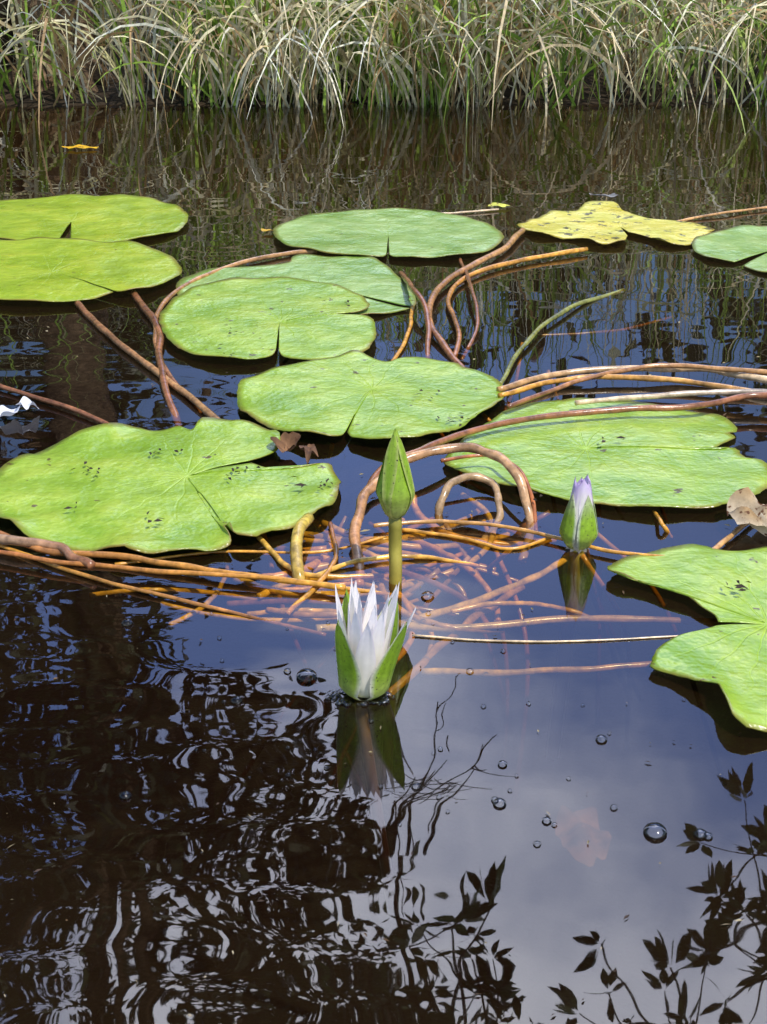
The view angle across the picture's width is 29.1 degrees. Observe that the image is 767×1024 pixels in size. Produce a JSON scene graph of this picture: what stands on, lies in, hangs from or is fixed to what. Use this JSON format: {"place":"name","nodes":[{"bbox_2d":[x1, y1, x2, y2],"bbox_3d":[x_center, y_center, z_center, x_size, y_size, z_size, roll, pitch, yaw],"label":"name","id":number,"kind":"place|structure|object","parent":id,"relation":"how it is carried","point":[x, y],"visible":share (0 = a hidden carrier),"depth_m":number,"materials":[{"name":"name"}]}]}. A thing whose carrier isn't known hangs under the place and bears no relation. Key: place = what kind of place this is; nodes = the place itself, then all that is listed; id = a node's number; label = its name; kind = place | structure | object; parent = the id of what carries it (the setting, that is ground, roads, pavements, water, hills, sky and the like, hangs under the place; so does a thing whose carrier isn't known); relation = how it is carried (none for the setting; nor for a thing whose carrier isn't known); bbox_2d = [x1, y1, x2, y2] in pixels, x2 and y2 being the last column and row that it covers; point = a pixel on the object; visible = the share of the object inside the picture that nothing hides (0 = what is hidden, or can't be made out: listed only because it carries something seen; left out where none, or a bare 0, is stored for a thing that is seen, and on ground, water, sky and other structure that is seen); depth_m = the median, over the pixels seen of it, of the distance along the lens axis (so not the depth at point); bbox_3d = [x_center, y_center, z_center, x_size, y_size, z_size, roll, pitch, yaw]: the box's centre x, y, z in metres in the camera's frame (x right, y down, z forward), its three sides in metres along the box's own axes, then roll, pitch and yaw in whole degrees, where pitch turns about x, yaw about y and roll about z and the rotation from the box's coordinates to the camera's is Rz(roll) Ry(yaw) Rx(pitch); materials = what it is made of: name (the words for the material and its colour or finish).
{"place":"outdoors","nodes":[
{"label":"outdoors","id":0,"kind":"place"},
{"bbox_2d":[0,237,181,301],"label":"lily pad","id":1,"kind":"object","parent":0,"point":[46,269],"visible":1,"depth_m":2.77,"materials":[{"name":"green plant"}]},
{"bbox_2d":[0,417,340,553],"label":"lily pad","id":2,"kind":"object","parent":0,"point":[191,496],"visible":1,"depth_m":1.79,"materials":[{"name":"green plant"}]},
{"bbox_2d":[159,277,375,359],"bbox_3d":[-0.194,-0.333,2.487,0.364,0.010,0.499,0,24,0],"label":"lily pad","id":3,"kind":"object","parent":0,"point":[312,319],"visible":1,"depth_m":2.45,"materials":[{"name":"green plant"}]},
{"bbox_2d":[176,254,415,314],"bbox_3d":[-0.160,-0.417,2.700,0.435,0.010,0.452,0,24,0],"label":"lily pad","id":4,"kind":"object","parent":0,"point":[371,277],"visible":0.39,"depth_m":2.76,"materials":[{"name":"green plant"}]},
{"bbox_2d":[236,350,504,438],"bbox_3d":[-0.017,-0.169,2.111,0.387,0.016,0.384,0,24,0],"label":"lily pad","id":5,"kind":"object","parent":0,"point":[333,396],"visible":1,"depth_m":2.10,"materials":[{"name":"green plant"}]},
{"bbox_2d":[0,0,766,1023],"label":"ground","id":6,"kind":"structure","parent":0,"point":[166,912],"depth_m":2.45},
{"bbox_2d":[0,0,118,93],"bbox_3d":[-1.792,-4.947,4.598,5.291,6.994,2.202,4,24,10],"label":"grass","id":7,"kind":"structure","parent":6,"relation":"on","point":[95,78],"depth_m":4.88,"materials":[{"name":"green plant"}]},
{"bbox_2d":[0,0,766,158],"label":"bank grass","id":8,"kind":"structure","parent":6,"relation":"on","point":[395,42],"depth_m":4.67,"materials":[{"name":"plant"}]},
{"bbox_2d":[273,208,503,257],"bbox_3d":[0.009,-0.583,3.073,0.478,0.009,0.443,0,24,0],"label":"lily pad","id":9,"kind":"object","parent":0,"point":[408,232],"visible":1,"depth_m":3.06,"materials":[{"name":"green plant"}]},
{"bbox_2d":[443,398,766,508],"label":"lily pad","id":10,"kind":"object","parent":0,"point":[678,459],"visible":0.92,"depth_m":1.89,"materials":[{"name":"green plant"}]},
{"bbox_2d":[517,201,714,245],"bbox_3d":[0.488,-0.626,3.176,0.412,0.014,0.444,0,24,0],"label":"lily pad","id":11,"kind":"object","parent":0,"point":[602,222],"visible":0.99,"depth_m":3.13,"materials":[{"name":"yellow plant"}]},
{"bbox_2d":[607,544,766,732],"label":"lily pad","id":12,"kind":"object","parent":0,"point":[730,660],"visible":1,"depth_m":1.49,"materials":[{"name":"green plant"}]},
{"label":"pond water","id":13,"kind":"structure","parent":0,"visible":0},
{"bbox_2d":[0,404,20,416],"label":"fallen white petals","id":14,"kind":"object","parent":13,"relation":"on","point":[5,411],"visible":1,"depth_m":2.05,"materials":[{"name":"white plant"}]},
{"bbox_2d":[16,396,38,409],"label":"fallen white petals","id":15,"kind":"object","parent":13,"relation":"on","point":[26,402],"visible":1,"depth_m":2.07,"materials":[{"name":"white plant"}]},
{"bbox_2d":[62,144,97,148],"bbox_3d":[-0.826,-0.994,4.021,0.101,0.008,0.036,0,24,0],"label":"fallen yellow leaf","id":16,"kind":"object","parent":13,"relation":"on","point":[81,146],"visible":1,"depth_m":4.03,"materials":[{"name":"plant"}]},
{"bbox_2d":[0,194,187,241],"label":"lily pad","id":17,"kind":"object","parent":13,"relation":"on","point":[112,218],"visible":0.98,"depth_m":3.20,"materials":[{"name":"green plant"}]},
{"bbox_2d":[270,431,300,452],"bbox_3d":[-0.127,-0.089,1.915,0.036,0.020,0.057,6,24,14],"label":"dead leaf","id":18,"kind":"object","parent":13,"relation":"on","point":[286,442],"visible":1,"depth_m":1.93,"materials":[{"name":"brown plant"}]},
{"bbox_2d":[299,444,317,463],"bbox_3d":[-0.096,-0.081,1.893,0.024,0.018,0.064,-3,24,-7],"label":"dead leaf","id":19,"kind":"object","parent":13,"relation":"on","point":[308,449],"visible":1,"depth_m":1.89,"materials":[{"name":"brown plant"}]},
{"bbox_2d":[335,578,415,916],"bbox_3d":[-0.007,0.248,1.420,0.074,0.416,0.104,0,24,0],"label":"water lily flower","id":20,"kind":"object","parent":13,"relation":"on","point":[368,644],"visible":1,"depth_m":1.34,"materials":[{"name":"white plant"}]},
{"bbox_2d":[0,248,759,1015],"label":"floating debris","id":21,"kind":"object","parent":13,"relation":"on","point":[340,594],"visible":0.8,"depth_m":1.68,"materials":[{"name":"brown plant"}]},
{"bbox_2d":[0,206,766,823],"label":"lily stems","id":22,"kind":"object","parent":13,"relation":"on","point":[364,566],"visible":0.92,"depth_m":1.71,"materials":[{"name":"brown plant"}]},
{"bbox_2d":[376,429,414,798],"bbox_3d":[0.012,0.127,1.621,0.041,0.476,0.067,0,24,0],"label":"water lily bud","id":23,"kind":"object","parent":13,"relation":"on","point":[395,490],"visible":0.91,"depth_m":1.55,"materials":[{"name":"green plant"}]},
{"bbox_2d":[119,591,711,842],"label":"water bubbles","id":24,"kind":"object","parent":13,"relation":"on","point":[386,697],"visible":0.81,"depth_m":1.35},
{"bbox_2d":[488,202,509,206],"bbox_3d":[0.258,-0.691,3.327,0.054,0.006,0.031,4,24,10],"label":"fallen yellow leaf","id":25,"kind":"object","parent":13,"relation":"on","point":[497,204],"visible":1,"depth_m":3.33,"materials":[{"name":"yellow plant"}]},
{"bbox_2d":[546,474,597,760],"bbox_3d":[0.218,0.134,1.715,0.044,0.390,0.070,0,24,0],"label":"water lily bud","id":26,"kind":"object","parent":13,"relation":"on","point":[578,530],"visible":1,"depth_m":1.67,"materials":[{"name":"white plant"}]},
{"bbox_2d":[555,805,611,866],"bbox_3d":[0.172,0.275,1.267,0.047,0.022,0.082,0,24,0],"label":"submerged leaf","id":27,"kind":"object","parent":13,"relation":"on","point":[576,831],"visible":1,"depth_m":1.27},
{"bbox_2d":[589,193,616,196],"bbox_3d":[0.509,-0.732,3.411,0.069,0.009,0.034,0,24,0],"label":"dead leaf","id":28,"kind":"object","parent":13,"relation":"on","point":[612,195],"visible":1,"depth_m":3.41,"materials":[{"name":"grey plant"}]},
{"bbox_2d":[692,225,766,271],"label":"lily pad","id":29,"kind":"object","parent":13,"relation":"on","point":[736,243],"visible":1,"depth_m":2.97,"materials":[{"name":"green plant"}]},
{"bbox_2d":[727,487,766,535],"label":"dead leaf","id":30,"kind":"object","parent":13,"relation":"on","point":[744,506],"visible":1,"depth_m":1.71,"materials":[{"name":"beige plant"}]}
]}

